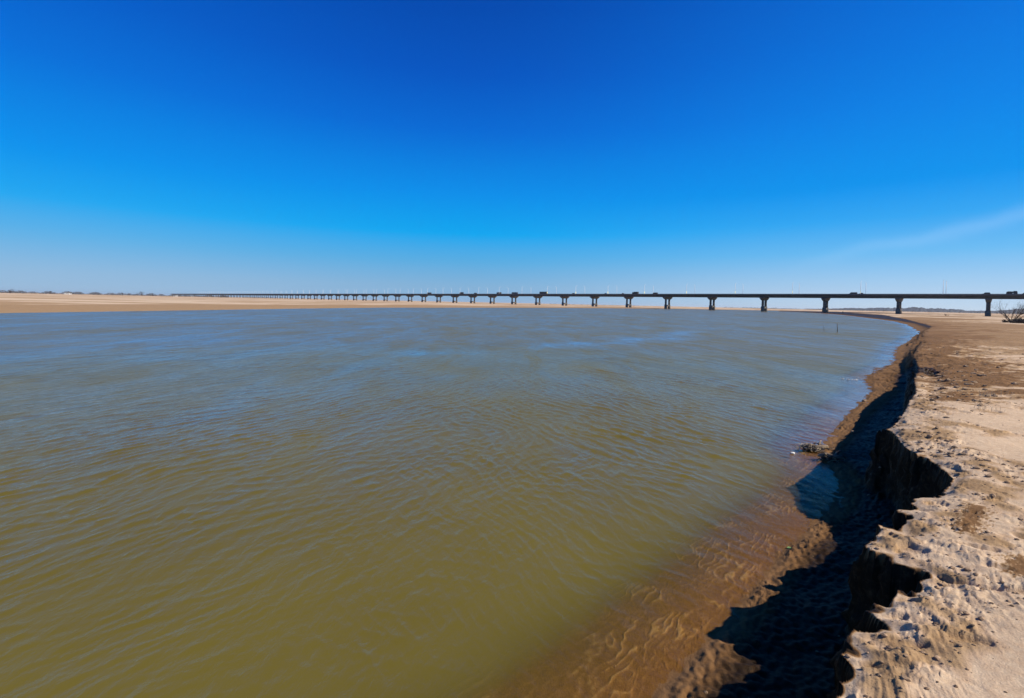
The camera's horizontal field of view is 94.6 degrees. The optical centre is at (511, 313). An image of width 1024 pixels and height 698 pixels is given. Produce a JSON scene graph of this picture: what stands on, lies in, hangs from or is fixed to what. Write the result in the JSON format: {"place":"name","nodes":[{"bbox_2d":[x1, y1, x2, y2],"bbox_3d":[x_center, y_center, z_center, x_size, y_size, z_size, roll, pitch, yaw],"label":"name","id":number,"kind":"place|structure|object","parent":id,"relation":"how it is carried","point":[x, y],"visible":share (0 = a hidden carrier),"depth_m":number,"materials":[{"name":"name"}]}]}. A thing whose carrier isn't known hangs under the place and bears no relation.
{"place":"outdoors","nodes":[
{"label":"outdoors","id":0,"kind":"place"},
{"bbox_2d":[0,308,919,697],"bbox_3d":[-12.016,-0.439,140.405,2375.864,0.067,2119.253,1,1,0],"label":"water","id":1,"kind":"structure","parent":0,"point":[394,502],"depth_m":8.03,"materials":[{"name":"brown liquid"}]},
{"bbox_2d":[0,292,1023,697],"bbox_3d":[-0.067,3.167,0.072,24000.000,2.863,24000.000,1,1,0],"label":"ground","id":2,"kind":"structure","parent":0,"point":[744,602],"depth_m":4.87,"materials":[{"name":"beige sand"}]},
{"bbox_2d":[0,290,228,297],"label":"distant woodland","id":3,"kind":"object","parent":2,"relation":"on","point":[50,292],"visible":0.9,"depth_m":1145.97,"materials":[{"name":"plant"}]},
{"bbox_2d":[173,294,1023,315],"bbox_3d":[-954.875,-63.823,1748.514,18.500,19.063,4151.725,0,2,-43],"label":"road bridge","id":4,"kind":"structure","parent":2,"relation":"on","point":[898,298],"depth_m":484.20,"materials":[{"name":"concrete"}]},
{"bbox_2d":[1006,291,1017,293],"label":"truck","id":5,"kind":"object","parent":4,"relation":"on","point":[1012,292],"visible":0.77,"depth_m":325.94,"materials":[{"name":"grey paint"}]},
{"bbox_2d":[790,440,833,451],"bbox_3d":[6.432,2.848,10.028,0.906,0.232,0.544,1,1,12],"label":"driftwood tangle","id":6,"kind":"object","parent":2,"relation":"on","point":[813,447],"visible":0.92,"depth_m":10.02,"materials":[{"name":"grey wood"}]},
{"bbox_2d":[817,450,845,462],"bbox_3d":[6.349,2.837,9.377,0.543,0.214,0.380,2,1,28],"label":"driftwood log","id":7,"kind":"object","parent":2,"relation":"on","point":[831,457],"visible":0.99,"depth_m":9.35,"materials":[{"name":"grey wood"}]},
{"bbox_2d":[704,347,1023,697],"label":"sand clods","id":8,"kind":"object","parent":2,"relation":"on","point":[904,677],"visible":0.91,"depth_m":5.02,"materials":[{"name":"beige sand"}]},
{"bbox_2d":[728,307,1018,313],"bbox_3d":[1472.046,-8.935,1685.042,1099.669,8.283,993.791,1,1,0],"label":"distant scrub","id":9,"kind":"object","parent":2,"relation":"on","point":[891,310],"visible":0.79,"depth_m":1797.69,"materials":[{"name":"plant"}]},
{"bbox_2d":[974,390,1008,410],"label":"dry grass","id":10,"kind":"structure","parent":2,"relation":"on","point":[979,392],"depth_m":10.79,"materials":[{"name":"beige plant"}]},
{"bbox_2d":[990,298,1023,320],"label":"bare shrub","id":11,"kind":"object","parent":2,"relation":"on","point":[1013,313],"visible":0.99,"depth_m":130.26,"materials":[{"name":"brown plant"}]},
{"bbox_2d":[1000,317,1020,322],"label":"scrub","id":12,"kind":"object","parent":2,"relation":"on","point":[1009,321],"visible":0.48,"depth_m":125.98,"materials":[{"name":"brown plant"}]},
{"bbox_2d":[1010,318,1023,323],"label":"scrub","id":13,"kind":"object","parent":2,"relation":"on","point":[1018,321],"visible":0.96,"depth_m":118.63,"materials":[{"name":"brown plant"}]},
{"bbox_2d":[0,0,1023,310],"label":"sky","id":14,"kind":"structure","parent":0,"point":[166,147],"materials":[{"name":"blue"}]},
{"bbox_2d":[767,307,1023,313],"bbox_3d":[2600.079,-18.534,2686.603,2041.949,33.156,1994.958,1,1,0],"label":"hills","id":15,"kind":"structure","parent":0,"point":[915,309],"depth_m":2772.51,"materials":[{"name":"grey"}]}
]}

